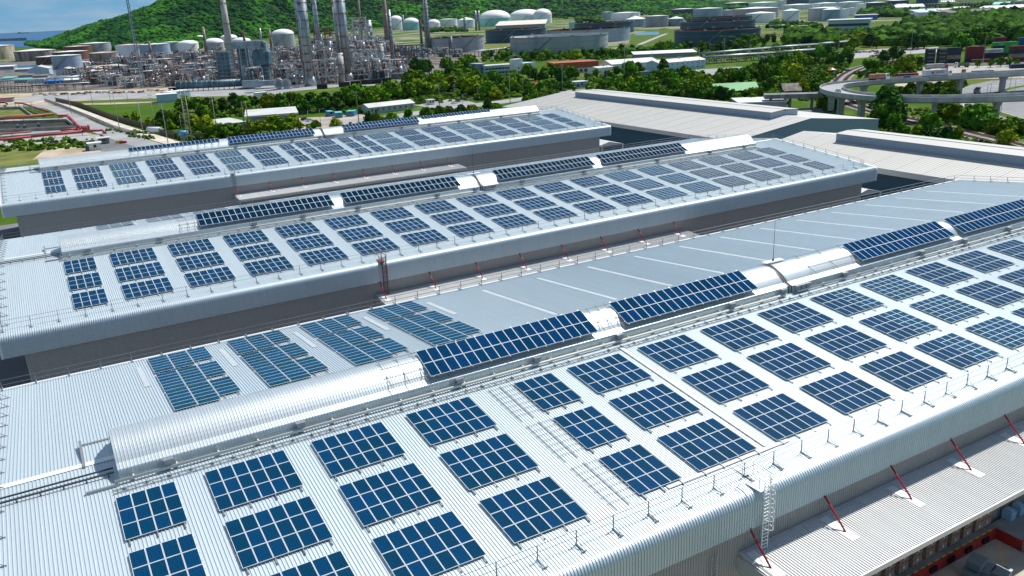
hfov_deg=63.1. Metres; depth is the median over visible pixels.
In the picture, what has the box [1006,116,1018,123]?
tree
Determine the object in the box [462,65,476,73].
tree
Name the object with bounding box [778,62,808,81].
tree
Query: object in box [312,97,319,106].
tree
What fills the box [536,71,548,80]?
tree
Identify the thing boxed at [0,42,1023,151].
scrub
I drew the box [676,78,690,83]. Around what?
tree
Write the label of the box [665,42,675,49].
tree
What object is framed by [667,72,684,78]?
tree
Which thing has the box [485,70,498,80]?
tree
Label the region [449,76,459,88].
tree
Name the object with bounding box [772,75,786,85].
tree
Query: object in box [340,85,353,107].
tree
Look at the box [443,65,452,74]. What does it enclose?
tree
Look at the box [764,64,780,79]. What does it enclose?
tree
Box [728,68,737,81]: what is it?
tree
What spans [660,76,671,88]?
tree
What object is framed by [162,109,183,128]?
tree
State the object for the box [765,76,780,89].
tree
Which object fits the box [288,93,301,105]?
tree
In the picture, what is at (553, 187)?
solar array
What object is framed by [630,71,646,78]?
tree
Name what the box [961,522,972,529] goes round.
wooden crate
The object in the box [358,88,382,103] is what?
tree
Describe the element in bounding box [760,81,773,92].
tree
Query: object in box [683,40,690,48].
tree
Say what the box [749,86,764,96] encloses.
tree
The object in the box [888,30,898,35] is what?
tree
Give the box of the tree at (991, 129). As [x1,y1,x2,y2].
[984,119,1003,134]
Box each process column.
[268,28,272,50]
[294,0,304,82]
[294,0,316,85]
[311,0,319,42]
[331,0,340,58]
[335,0,353,80]
[335,53,345,81]
[364,20,372,42]
[377,44,385,75]
[387,10,394,62]
[419,20,423,46]
[422,0,430,48]
[448,36,452,54]
[463,18,465,31]
[474,11,476,29]
[477,11,479,29]
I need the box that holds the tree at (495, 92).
[489,87,503,99]
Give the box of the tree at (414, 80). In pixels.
[408,78,425,94]
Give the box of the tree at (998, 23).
[991,21,1005,29]
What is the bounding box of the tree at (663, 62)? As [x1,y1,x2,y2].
[657,58,668,69]
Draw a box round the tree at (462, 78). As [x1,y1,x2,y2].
[458,76,466,88]
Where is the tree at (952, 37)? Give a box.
[947,30,959,42]
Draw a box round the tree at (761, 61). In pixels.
[757,58,768,67]
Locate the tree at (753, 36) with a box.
[748,33,760,45]
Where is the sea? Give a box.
[0,31,64,47]
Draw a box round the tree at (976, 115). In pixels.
[958,103,997,130]
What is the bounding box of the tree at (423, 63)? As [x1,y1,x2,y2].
[417,59,430,72]
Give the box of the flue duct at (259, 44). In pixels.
[229,40,267,79]
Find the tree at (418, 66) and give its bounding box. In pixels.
[414,59,425,71]
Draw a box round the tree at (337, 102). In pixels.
[328,97,345,110]
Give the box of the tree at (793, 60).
[783,58,804,67]
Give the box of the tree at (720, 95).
[716,87,728,100]
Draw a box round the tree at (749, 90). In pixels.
[747,87,753,95]
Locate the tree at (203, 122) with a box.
[194,114,216,130]
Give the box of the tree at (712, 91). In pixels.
[706,86,716,99]
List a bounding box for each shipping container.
[896,73,918,76]
[924,56,934,59]
[924,60,934,63]
[925,48,935,52]
[925,52,935,56]
[935,60,946,63]
[936,52,947,55]
[936,56,946,59]
[937,48,947,52]
[946,59,960,62]
[947,51,961,54]
[947,55,960,58]
[948,47,961,51]
[964,58,982,61]
[965,50,984,53]
[965,54,984,57]
[966,46,985,50]
[970,59,988,62]
[984,52,1002,56]
[984,56,1000,58]
[985,48,1003,52]
[991,46,1004,48]
[992,42,1004,45]
[993,37,1006,40]
[1005,41,1018,45]
[1008,50,1023,53]
[1008,53,1023,57]
[1009,45,1023,49]
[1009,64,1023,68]
[1012,57,1023,61]
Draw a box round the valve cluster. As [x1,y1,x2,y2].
[76,125,89,129]
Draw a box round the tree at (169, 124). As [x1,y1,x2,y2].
[164,119,176,129]
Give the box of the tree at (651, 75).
[647,73,654,80]
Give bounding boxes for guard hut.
[86,141,101,150]
[96,136,110,143]
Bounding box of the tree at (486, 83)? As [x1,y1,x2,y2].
[479,80,493,95]
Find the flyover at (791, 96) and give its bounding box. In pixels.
[763,92,822,107]
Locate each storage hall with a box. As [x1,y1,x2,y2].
[502,89,878,149]
[783,129,1023,200]
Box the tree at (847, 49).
[842,45,853,59]
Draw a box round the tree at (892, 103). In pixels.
[882,96,907,121]
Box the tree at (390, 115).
[379,112,398,120]
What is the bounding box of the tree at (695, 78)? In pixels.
[691,74,704,83]
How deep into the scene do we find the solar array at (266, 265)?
119.63 m
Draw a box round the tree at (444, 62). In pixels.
[439,56,450,68]
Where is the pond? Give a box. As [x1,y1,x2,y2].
[635,31,658,34]
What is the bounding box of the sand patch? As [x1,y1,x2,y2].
[32,143,105,159]
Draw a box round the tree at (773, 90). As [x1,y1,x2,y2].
[769,88,779,92]
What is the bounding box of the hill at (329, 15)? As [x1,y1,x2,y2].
[32,0,636,50]
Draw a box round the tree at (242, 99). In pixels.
[234,95,251,108]
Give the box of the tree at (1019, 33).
[1012,27,1023,40]
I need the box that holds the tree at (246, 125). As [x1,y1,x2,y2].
[242,119,254,133]
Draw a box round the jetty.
[0,38,26,40]
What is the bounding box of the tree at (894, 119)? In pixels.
[884,112,904,127]
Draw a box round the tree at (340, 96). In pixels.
[337,94,349,105]
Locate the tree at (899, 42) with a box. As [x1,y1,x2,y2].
[897,33,905,47]
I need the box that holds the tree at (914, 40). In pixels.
[901,33,921,49]
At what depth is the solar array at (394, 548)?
54.98 m
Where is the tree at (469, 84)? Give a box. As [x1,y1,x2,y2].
[460,75,483,93]
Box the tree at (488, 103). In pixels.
[483,98,493,108]
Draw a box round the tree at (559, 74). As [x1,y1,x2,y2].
[553,68,567,81]
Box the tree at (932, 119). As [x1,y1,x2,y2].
[918,112,945,127]
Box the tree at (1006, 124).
[995,119,1019,132]
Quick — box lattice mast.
[126,0,144,87]
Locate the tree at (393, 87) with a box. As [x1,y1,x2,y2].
[386,79,402,97]
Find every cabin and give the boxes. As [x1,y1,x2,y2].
[325,110,333,116]
[334,111,342,117]
[345,110,356,115]
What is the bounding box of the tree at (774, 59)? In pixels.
[767,55,781,65]
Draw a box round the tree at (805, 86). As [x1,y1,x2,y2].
[799,78,810,91]
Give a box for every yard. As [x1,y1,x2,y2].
[0,118,102,145]
[0,148,610,388]
[85,138,133,150]
[167,84,375,96]
[292,114,364,129]
[414,99,473,107]
[695,67,742,74]
[798,108,823,112]
[895,81,944,86]
[917,65,1023,78]
[930,539,1023,575]
[948,66,1023,71]
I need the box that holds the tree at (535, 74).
[532,70,537,81]
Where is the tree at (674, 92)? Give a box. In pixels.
[668,83,681,96]
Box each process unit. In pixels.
[61,67,84,74]
[78,69,105,84]
[79,62,97,73]
[86,58,106,66]
[97,64,117,71]
[97,73,122,86]
[98,59,116,65]
[100,66,123,72]
[111,64,127,71]
[113,54,129,64]
[116,74,142,88]
[118,65,144,81]
[127,54,145,67]
[128,59,143,70]
[135,62,156,77]
[140,53,153,58]
[141,57,157,68]
[142,78,165,85]
[143,72,167,82]
[151,51,164,58]
[152,66,177,76]
[153,53,167,63]
[159,61,186,72]
[163,68,192,80]
[163,74,186,86]
[165,53,179,59]
[168,68,193,77]
[171,55,183,63]
[172,48,184,54]
[172,60,193,66]
[178,50,194,58]
[183,49,200,62]
[190,67,208,80]
[192,60,211,75]
[192,71,212,80]
[196,53,208,59]
[207,52,215,60]
[208,58,216,74]
[208,68,218,79]
[212,75,239,79]
[213,46,223,50]
[233,69,239,78]
[241,63,263,87]
[271,45,283,51]
[272,65,299,80]
[274,56,286,65]
[274,62,289,72]
[276,48,291,61]
[282,46,294,51]
[288,53,300,62]
[290,57,300,61]
[300,61,324,77]
[311,45,326,61]
[314,34,339,56]
[317,53,337,77]
[322,41,356,66]
[330,49,358,69]
[349,36,375,55]
[351,67,367,79]
[365,32,384,45]
[366,55,391,78]
[373,37,390,54]
[386,56,405,70]
[389,60,409,78]
[394,55,409,64]
[415,48,431,55]
[433,46,448,56]
[449,48,462,56]
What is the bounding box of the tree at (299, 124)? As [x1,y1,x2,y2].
[287,113,303,129]
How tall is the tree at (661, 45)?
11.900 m
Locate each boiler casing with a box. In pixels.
[215,51,233,79]
[236,48,252,78]
[253,66,272,79]
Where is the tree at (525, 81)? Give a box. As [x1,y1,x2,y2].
[520,77,531,86]
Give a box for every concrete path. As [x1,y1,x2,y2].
[37,101,178,143]
[637,33,668,44]
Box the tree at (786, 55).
[781,52,790,59]
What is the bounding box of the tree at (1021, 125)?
[1017,119,1023,133]
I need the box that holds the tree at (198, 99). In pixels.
[193,96,201,107]
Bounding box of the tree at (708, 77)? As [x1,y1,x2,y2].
[702,73,715,83]
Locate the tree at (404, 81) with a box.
[400,79,413,97]
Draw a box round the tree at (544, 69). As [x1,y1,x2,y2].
[540,66,549,75]
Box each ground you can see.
[0,0,1023,225]
[0,5,971,62]
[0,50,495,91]
[0,87,179,104]
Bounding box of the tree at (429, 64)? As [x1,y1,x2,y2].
[426,59,434,74]
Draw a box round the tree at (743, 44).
[739,40,748,48]
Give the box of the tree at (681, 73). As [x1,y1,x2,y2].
[679,71,687,78]
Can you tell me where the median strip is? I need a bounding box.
[984,85,1023,119]
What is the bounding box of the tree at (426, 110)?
[419,106,433,115]
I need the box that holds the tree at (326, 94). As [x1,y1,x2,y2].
[319,91,331,101]
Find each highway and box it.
[952,78,1023,119]
[1000,88,1023,117]
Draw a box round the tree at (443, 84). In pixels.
[430,75,449,90]
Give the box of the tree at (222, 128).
[210,122,228,135]
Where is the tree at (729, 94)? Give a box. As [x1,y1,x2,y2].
[724,89,733,99]
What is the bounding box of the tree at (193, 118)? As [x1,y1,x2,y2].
[182,114,198,127]
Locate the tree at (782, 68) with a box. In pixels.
[776,65,787,75]
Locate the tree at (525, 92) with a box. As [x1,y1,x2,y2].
[522,89,529,95]
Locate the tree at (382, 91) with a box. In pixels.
[371,84,391,101]
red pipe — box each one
[0,113,53,119]
[0,129,106,142]
[0,131,31,134]
[14,102,48,113]
[57,114,86,129]
[60,128,76,130]
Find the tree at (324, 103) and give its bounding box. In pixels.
[316,96,331,109]
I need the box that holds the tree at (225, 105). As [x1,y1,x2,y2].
[217,97,231,109]
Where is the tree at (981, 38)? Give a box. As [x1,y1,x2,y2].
[975,32,988,45]
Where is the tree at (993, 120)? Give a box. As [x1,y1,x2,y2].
[982,117,1002,128]
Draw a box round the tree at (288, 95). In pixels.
[285,92,295,104]
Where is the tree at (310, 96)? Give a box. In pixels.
[304,92,314,104]
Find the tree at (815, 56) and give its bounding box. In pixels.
[806,51,819,62]
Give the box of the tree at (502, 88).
[496,83,508,93]
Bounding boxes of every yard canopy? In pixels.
[600,139,623,151]
[861,188,880,195]
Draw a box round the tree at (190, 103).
[187,97,197,111]
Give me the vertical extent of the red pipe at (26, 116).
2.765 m
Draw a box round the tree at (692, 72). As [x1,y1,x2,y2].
[685,69,698,78]
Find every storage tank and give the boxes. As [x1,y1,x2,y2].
[0,45,14,59]
[13,49,55,61]
[34,55,54,64]
[50,54,82,68]
[51,50,88,59]
[63,45,92,52]
[78,42,111,51]
[88,52,117,62]
[115,44,140,55]
[139,43,170,56]
[160,41,179,50]
[177,40,198,50]
[203,38,224,49]
[220,34,237,43]
[232,37,250,41]
[271,29,295,47]
[391,16,402,29]
[403,18,418,30]
[429,19,439,27]
[430,34,484,52]
[439,19,457,25]
[458,17,474,27]
[480,10,510,26]
[485,26,546,42]
[510,9,535,20]
[510,31,607,53]
[533,9,551,22]
[546,26,629,41]
[569,22,574,27]
[574,20,633,31]
[601,12,611,19]
[612,12,639,20]
[625,16,644,26]
[645,15,668,26]
[668,16,683,25]
[671,8,694,13]
[674,25,760,46]
[680,18,755,29]
[686,15,752,21]
[693,7,722,16]
[722,10,731,15]
[723,2,749,5]
[732,7,778,17]
[745,11,775,22]
[748,2,776,7]
[777,0,785,8]
[782,4,813,9]
[782,9,799,20]
[786,0,808,3]
[808,7,841,20]
[809,0,876,3]
[813,2,835,7]
[821,7,840,20]
[836,1,862,7]
[840,9,848,18]
[848,7,856,15]
[856,3,865,11]
[866,2,887,7]
[884,0,908,4]
[916,0,938,7]
[1013,1,1023,4]
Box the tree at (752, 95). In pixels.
[746,93,757,97]
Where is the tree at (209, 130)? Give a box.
[204,125,221,136]
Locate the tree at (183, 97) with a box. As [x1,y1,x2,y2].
[181,95,188,110]
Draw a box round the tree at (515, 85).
[505,77,521,91]
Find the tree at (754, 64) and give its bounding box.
[745,61,758,69]
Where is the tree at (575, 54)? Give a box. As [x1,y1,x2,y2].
[567,49,581,59]
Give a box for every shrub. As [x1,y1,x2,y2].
[306,119,321,127]
[368,113,382,121]
[430,107,438,114]
[443,106,454,113]
[457,104,465,111]
[466,104,477,110]
[490,103,501,109]
[521,93,531,100]
[538,92,548,96]
[815,96,827,106]
[823,99,844,109]
[886,68,898,74]
[903,83,916,88]
[911,86,926,92]
[920,125,931,135]
[921,90,932,94]
[925,82,934,88]
[933,126,957,138]
[943,80,956,87]
[944,89,954,94]
[948,87,960,93]
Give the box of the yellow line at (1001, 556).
[998,546,1004,565]
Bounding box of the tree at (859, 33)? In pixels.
[852,31,867,37]
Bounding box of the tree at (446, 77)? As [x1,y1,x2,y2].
[443,74,459,91]
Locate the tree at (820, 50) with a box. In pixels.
[814,44,826,59]
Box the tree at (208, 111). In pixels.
[199,107,216,118]
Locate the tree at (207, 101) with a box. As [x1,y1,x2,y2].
[196,97,223,110]
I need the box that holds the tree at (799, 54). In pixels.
[791,50,805,59]
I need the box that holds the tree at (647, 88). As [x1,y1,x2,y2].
[642,82,654,93]
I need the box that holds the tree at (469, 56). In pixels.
[463,54,479,61]
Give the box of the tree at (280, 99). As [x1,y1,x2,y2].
[271,93,287,107]
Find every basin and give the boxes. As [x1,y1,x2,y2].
[0,107,32,118]
[0,119,74,128]
[0,126,81,137]
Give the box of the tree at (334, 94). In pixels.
[330,91,338,101]
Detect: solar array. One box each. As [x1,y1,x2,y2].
[41,171,61,177]
[43,178,63,185]
[45,185,66,192]
[63,257,96,275]
[67,272,102,292]
[71,166,100,175]
[71,288,108,310]
[74,173,103,181]
[76,180,107,188]
[96,221,135,229]
[109,162,137,170]
[109,248,157,267]
[112,168,141,176]
[114,262,165,283]
[115,481,187,545]
[116,175,146,183]
[121,277,173,301]
[128,138,218,154]
[128,533,206,575]
[145,158,173,165]
[146,214,184,222]
[147,346,240,409]
[150,164,178,171]
[154,170,183,178]
[168,238,214,257]
[176,252,224,272]
[181,154,208,162]
[184,266,235,288]
[186,160,214,167]
[191,166,219,173]
[193,207,227,213]
[195,195,334,226]
[204,450,302,515]
[214,150,241,156]
[220,156,248,164]
[223,230,268,247]
[224,496,332,574]
[226,162,254,169]
[226,330,328,386]
[227,128,314,142]
[232,242,280,261]
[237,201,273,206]
[243,256,293,276]
[247,146,273,153]
[254,152,281,158]
[260,158,288,166]
[270,550,354,575]
[275,222,319,238]
[279,144,294,150]
[286,234,333,251]
[287,149,302,155]
[293,155,310,161]
[295,142,310,147]
[299,247,348,266]
[299,315,408,364]
[303,147,318,153]
[310,139,335,145]
[310,153,326,159]
[311,422,406,480]
[317,144,344,151]
[324,214,368,229]
[325,150,352,157]
[337,225,383,242]
[338,137,353,142]
[338,462,443,531]
[340,176,460,203]
[341,117,419,130]
[346,142,361,147]
[351,238,400,256]
[353,136,368,140]
[355,148,371,153]
[362,140,377,145]
[367,133,393,138]
[367,301,482,344]
[370,146,386,151]
[370,207,414,221]
[372,511,487,575]
[377,137,402,143]
[385,143,412,148]
[385,218,430,233]
[395,130,419,135]
[400,229,448,246]
[404,134,429,140]
[405,396,497,448]
[414,139,439,146]
[414,200,457,214]
[416,310,597,377]
[420,109,489,120]
[422,127,446,132]
[430,131,456,136]
[430,210,475,225]
[439,433,540,494]
[440,136,466,142]
[447,124,471,129]
[447,221,493,237]
[456,128,482,134]
[456,193,498,207]
[467,133,493,139]
[472,121,494,126]
[473,203,517,217]
[479,476,590,548]
[481,125,507,130]
[491,214,537,229]
[492,156,595,179]
[493,130,518,135]
[495,118,519,123]
[496,187,537,200]
[506,122,531,128]
[513,196,557,210]
[513,373,583,413]
[518,115,542,120]
[518,127,542,132]
[529,119,553,125]
[533,206,578,220]
[534,181,573,193]
[542,113,560,117]
[542,124,564,129]
[553,190,594,203]
[553,406,629,452]
[554,117,572,122]
[566,121,585,126]
[567,353,653,396]
[570,176,610,187]
[572,200,616,213]
[589,184,631,196]
[595,143,687,162]
[598,444,684,499]
[604,170,643,181]
[608,383,702,432]
[609,270,757,324]
[611,193,653,206]
[624,178,665,190]
[637,165,676,175]
[637,334,720,373]
[645,187,688,199]
[657,418,760,474]
[658,173,698,184]
[669,160,705,170]
[679,181,720,193]
[681,362,772,406]
[689,168,729,178]
[699,155,736,165]
[700,317,781,352]
[712,176,753,186]
[720,163,759,173]
[727,151,764,160]
[733,393,831,444]
[743,170,783,181]
[747,342,834,382]
[749,158,786,167]
[756,147,785,155]
[757,302,836,334]
[773,165,812,175]
[779,154,810,162]
[799,371,895,416]
[802,161,834,168]
[805,325,890,361]
[810,288,887,317]
[842,221,954,260]
[859,274,933,302]
[859,309,941,342]
[860,351,951,392]
[905,262,977,287]
[908,294,989,325]
[914,333,1003,370]
[943,199,1023,233]
[947,250,1017,274]
[955,280,1023,308]
[964,316,1023,351]
[987,239,1023,259]
[997,268,1023,286]
[1011,307,1023,316]
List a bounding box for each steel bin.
[960,565,980,575]
[965,552,988,572]
[980,561,995,575]
[990,563,1012,575]
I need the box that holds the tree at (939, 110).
[930,103,951,115]
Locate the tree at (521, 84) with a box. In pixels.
[519,80,526,88]
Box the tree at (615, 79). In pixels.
[606,75,623,86]
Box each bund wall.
[317,84,327,88]
[338,82,349,86]
[350,81,360,85]
[361,79,371,84]
[371,78,381,83]
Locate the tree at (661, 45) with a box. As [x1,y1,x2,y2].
[655,41,666,49]
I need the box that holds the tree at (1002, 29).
[996,24,1010,36]
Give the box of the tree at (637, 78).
[629,75,646,87]
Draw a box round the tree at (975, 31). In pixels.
[969,26,981,36]
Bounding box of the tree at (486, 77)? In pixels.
[482,74,489,81]
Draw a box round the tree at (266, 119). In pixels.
[263,116,273,132]
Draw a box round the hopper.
[252,49,273,79]
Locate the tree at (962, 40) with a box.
[951,33,974,49]
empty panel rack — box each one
[177,215,199,228]
[376,352,429,388]
[488,383,543,420]
[527,418,588,461]
[571,458,640,508]
[585,303,625,330]
[795,245,859,273]
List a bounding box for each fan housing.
[274,78,281,88]
[281,78,291,88]
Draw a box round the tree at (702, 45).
[697,40,706,50]
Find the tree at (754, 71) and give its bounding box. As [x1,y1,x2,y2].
[747,67,758,78]
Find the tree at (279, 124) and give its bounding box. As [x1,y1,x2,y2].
[270,116,289,131]
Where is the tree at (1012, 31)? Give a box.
[1006,27,1018,41]
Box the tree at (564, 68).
[562,66,570,78]
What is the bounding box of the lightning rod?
[762,216,783,263]
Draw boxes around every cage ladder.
[228,167,237,192]
[374,249,388,293]
[742,460,776,548]
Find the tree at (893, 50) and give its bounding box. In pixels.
[887,45,900,61]
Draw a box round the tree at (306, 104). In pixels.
[300,99,311,112]
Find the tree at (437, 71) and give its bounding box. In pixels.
[430,69,444,77]
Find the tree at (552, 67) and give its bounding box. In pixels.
[547,63,560,76]
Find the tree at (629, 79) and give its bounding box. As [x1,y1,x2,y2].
[623,76,633,84]
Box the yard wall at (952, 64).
[947,62,1023,65]
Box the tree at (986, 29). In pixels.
[982,27,991,32]
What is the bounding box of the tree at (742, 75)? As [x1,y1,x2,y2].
[734,67,750,81]
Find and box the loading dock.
[894,515,1023,575]
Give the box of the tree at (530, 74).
[528,68,538,78]
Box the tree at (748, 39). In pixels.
[741,34,752,43]
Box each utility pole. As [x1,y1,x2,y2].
[110,90,119,129]
[135,100,144,139]
[160,104,167,142]
[179,90,192,140]
[241,101,249,134]
[353,91,358,121]
[624,36,624,73]
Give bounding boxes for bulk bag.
[1001,506,1016,521]
[1011,501,1023,516]
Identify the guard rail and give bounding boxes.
[0,160,866,332]
[0,165,5,198]
[0,174,958,390]
[0,235,7,325]
[0,388,9,567]
[2,121,603,202]
[2,135,687,239]
[462,351,1023,575]
[537,106,601,122]
[700,135,861,161]
[960,175,1019,182]
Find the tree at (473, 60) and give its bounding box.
[469,58,478,64]
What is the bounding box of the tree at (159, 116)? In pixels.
[152,109,165,126]
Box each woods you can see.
[24,0,747,50]
[199,0,1023,56]
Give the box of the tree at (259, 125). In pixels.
[250,120,267,133]
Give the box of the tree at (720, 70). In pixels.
[713,68,723,76]
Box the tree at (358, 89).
[342,83,380,104]
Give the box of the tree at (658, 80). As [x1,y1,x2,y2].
[648,77,661,83]
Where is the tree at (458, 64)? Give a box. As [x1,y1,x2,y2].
[452,60,464,68]
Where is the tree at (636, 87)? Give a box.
[630,81,640,92]
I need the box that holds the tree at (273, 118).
[264,114,279,129]
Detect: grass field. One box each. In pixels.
[0,140,159,168]
[484,43,509,50]
[625,28,673,50]
[761,30,782,40]
[800,74,864,114]
[870,21,899,27]
[884,114,1023,142]
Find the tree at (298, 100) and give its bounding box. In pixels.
[292,95,305,109]
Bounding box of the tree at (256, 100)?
[252,96,259,106]
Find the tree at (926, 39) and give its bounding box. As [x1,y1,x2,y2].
[919,33,931,48]
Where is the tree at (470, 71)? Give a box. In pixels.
[463,67,473,75]
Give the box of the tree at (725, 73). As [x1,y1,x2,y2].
[722,67,733,81]
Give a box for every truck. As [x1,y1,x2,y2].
[868,73,889,80]
[922,69,951,76]
[925,63,947,69]
[954,62,969,66]
[973,87,980,93]
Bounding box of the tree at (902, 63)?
[891,56,917,72]
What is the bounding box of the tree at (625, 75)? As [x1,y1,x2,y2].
[622,73,629,81]
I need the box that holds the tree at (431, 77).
[426,73,446,90]
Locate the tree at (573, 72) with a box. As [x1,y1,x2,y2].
[564,66,579,77]
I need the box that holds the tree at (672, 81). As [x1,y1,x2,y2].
[666,77,678,88]
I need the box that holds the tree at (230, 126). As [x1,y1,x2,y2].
[223,122,242,135]
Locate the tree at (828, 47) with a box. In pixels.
[824,44,834,56]
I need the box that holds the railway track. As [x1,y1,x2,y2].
[832,59,1023,145]
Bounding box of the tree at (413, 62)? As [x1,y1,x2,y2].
[409,57,417,68]
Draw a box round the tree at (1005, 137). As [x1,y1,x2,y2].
[994,129,1019,144]
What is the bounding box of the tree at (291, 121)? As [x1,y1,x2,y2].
[284,115,295,130]
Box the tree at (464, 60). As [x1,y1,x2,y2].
[458,56,470,65]
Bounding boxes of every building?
[0,65,16,69]
[0,76,17,81]
[0,97,14,101]
[7,65,35,69]
[14,67,32,71]
[15,77,32,82]
[17,73,35,77]
[27,65,52,73]
[29,77,52,83]
[32,74,52,77]
[43,78,61,83]
[50,75,72,78]
[56,67,73,75]
[60,78,83,82]
[88,64,126,69]
[156,92,176,102]
[160,90,190,97]
[212,118,245,127]
[244,106,297,123]
[253,91,266,97]
[359,99,414,113]
[469,63,484,73]
[483,63,509,74]
[495,19,547,28]
[509,58,522,72]
[521,62,535,73]
[546,59,598,72]
[572,80,587,86]
[588,65,613,73]
[599,57,655,69]
[631,49,696,57]
[638,71,651,74]
[646,56,705,70]
[713,82,757,91]
[731,97,787,106]
[780,83,801,92]
[827,18,872,29]
[855,14,878,19]
[894,4,923,8]
[909,9,941,16]
[936,10,959,15]
[971,8,990,11]
[980,5,1005,8]
[1005,4,1023,7]
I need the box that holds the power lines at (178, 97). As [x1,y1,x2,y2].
[112,91,236,104]
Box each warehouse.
[0,105,610,236]
[0,134,877,381]
[0,179,1023,575]
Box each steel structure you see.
[282,62,304,84]
[313,27,334,43]
[313,59,341,83]
[347,17,370,55]
[350,49,377,77]
[394,44,428,61]
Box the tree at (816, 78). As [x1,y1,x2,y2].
[807,75,825,91]
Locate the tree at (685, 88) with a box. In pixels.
[677,80,697,97]
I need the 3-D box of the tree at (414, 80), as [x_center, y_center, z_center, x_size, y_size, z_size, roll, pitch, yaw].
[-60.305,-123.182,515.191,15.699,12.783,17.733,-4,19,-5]
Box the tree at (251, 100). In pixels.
[248,96,254,104]
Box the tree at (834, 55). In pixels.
[824,51,844,62]
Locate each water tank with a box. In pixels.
[146,127,162,133]
[178,130,187,139]
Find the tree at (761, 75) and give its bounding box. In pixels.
[758,68,768,80]
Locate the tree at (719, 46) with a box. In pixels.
[713,41,727,50]
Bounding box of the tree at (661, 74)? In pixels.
[655,69,666,78]
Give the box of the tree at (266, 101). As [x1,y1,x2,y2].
[258,93,274,108]
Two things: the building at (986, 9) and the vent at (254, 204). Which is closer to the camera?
the vent at (254, 204)
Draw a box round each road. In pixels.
[0,105,159,146]
[301,89,585,124]
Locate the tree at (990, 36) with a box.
[986,32,992,44]
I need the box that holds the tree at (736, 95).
[728,92,742,101]
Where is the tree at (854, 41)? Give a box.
[847,36,862,49]
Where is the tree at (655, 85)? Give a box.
[648,80,660,94]
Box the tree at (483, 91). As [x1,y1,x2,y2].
[477,85,489,96]
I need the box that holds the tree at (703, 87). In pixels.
[695,81,712,99]
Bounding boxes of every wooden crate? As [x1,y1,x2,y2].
[880,569,894,575]
[882,563,894,572]
[894,561,908,573]
[896,555,909,564]
[908,554,921,566]
[910,548,922,556]
[922,546,934,559]
[923,541,935,549]
[935,540,947,552]
[936,534,948,543]
[947,533,959,545]
[949,528,960,536]
[960,526,971,538]
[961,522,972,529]
[972,520,983,532]
[973,515,984,523]
[982,516,991,528]
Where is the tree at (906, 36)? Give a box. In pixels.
[901,33,910,48]
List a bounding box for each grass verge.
[74,98,156,102]
[291,85,374,95]
[381,106,429,115]
[694,63,735,69]
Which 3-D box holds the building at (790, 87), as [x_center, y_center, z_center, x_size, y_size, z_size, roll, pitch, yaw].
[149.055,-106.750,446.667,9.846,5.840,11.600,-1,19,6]
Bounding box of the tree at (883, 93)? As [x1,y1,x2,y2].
[866,85,907,110]
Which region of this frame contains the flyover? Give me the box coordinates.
[819,69,1023,117]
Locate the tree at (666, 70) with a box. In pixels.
[662,67,673,75]
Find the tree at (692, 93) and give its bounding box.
[685,86,698,98]
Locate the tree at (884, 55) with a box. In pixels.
[876,49,891,61]
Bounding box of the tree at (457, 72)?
[447,68,470,79]
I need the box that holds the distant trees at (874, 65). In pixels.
[123,31,1020,135]
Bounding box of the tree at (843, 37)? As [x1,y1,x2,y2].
[837,34,849,46]
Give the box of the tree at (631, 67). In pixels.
[620,60,637,73]
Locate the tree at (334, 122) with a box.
[329,118,343,126]
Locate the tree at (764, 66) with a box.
[758,62,770,74]
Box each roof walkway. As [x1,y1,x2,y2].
[619,347,767,446]
[666,439,789,488]
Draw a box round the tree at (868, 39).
[861,33,876,46]
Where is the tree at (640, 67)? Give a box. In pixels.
[636,62,645,71]
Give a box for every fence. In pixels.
[0,82,171,93]
[44,98,136,135]
[55,98,158,127]
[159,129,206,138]
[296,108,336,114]
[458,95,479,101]
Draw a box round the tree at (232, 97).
[226,93,237,108]
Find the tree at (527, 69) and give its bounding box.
[520,63,533,77]
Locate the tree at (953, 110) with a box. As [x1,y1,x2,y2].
[942,103,961,118]
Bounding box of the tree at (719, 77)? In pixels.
[713,72,726,82]
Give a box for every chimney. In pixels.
[146,41,151,57]
[201,27,207,54]
[220,0,236,78]
[356,0,362,38]
[382,0,389,46]
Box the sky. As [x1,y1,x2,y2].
[0,0,155,32]
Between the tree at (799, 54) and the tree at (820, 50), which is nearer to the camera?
the tree at (799, 54)
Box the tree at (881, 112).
[866,102,893,125]
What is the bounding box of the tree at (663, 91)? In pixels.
[653,87,671,95]
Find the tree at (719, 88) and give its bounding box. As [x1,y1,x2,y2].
[714,85,724,100]
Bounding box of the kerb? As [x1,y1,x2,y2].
[990,85,1023,118]
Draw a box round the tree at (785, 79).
[782,76,790,82]
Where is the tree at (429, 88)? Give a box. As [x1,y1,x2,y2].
[413,78,440,95]
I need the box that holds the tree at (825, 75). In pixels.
[818,71,830,81]
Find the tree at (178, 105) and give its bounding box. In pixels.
[173,98,187,112]
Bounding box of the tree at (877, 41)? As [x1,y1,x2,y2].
[871,36,881,48]
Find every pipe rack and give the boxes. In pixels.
[0,69,168,88]
[0,82,89,92]
[133,56,206,62]
[172,66,216,70]
[467,47,509,56]
[700,40,848,59]
[702,48,814,63]
[925,0,1014,5]
[940,0,987,5]
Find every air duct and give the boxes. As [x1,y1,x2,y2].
[175,79,241,90]
[242,80,273,87]
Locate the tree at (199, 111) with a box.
[197,106,206,115]
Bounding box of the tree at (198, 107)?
[194,104,207,114]
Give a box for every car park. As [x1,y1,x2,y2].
[17,92,157,100]
[854,47,938,57]
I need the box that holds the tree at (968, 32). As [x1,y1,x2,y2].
[963,30,975,38]
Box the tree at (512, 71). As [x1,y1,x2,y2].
[504,70,519,78]
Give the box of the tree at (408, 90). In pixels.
[402,82,416,97]
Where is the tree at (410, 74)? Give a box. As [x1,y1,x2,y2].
[399,69,424,82]
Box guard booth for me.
[425,99,435,104]

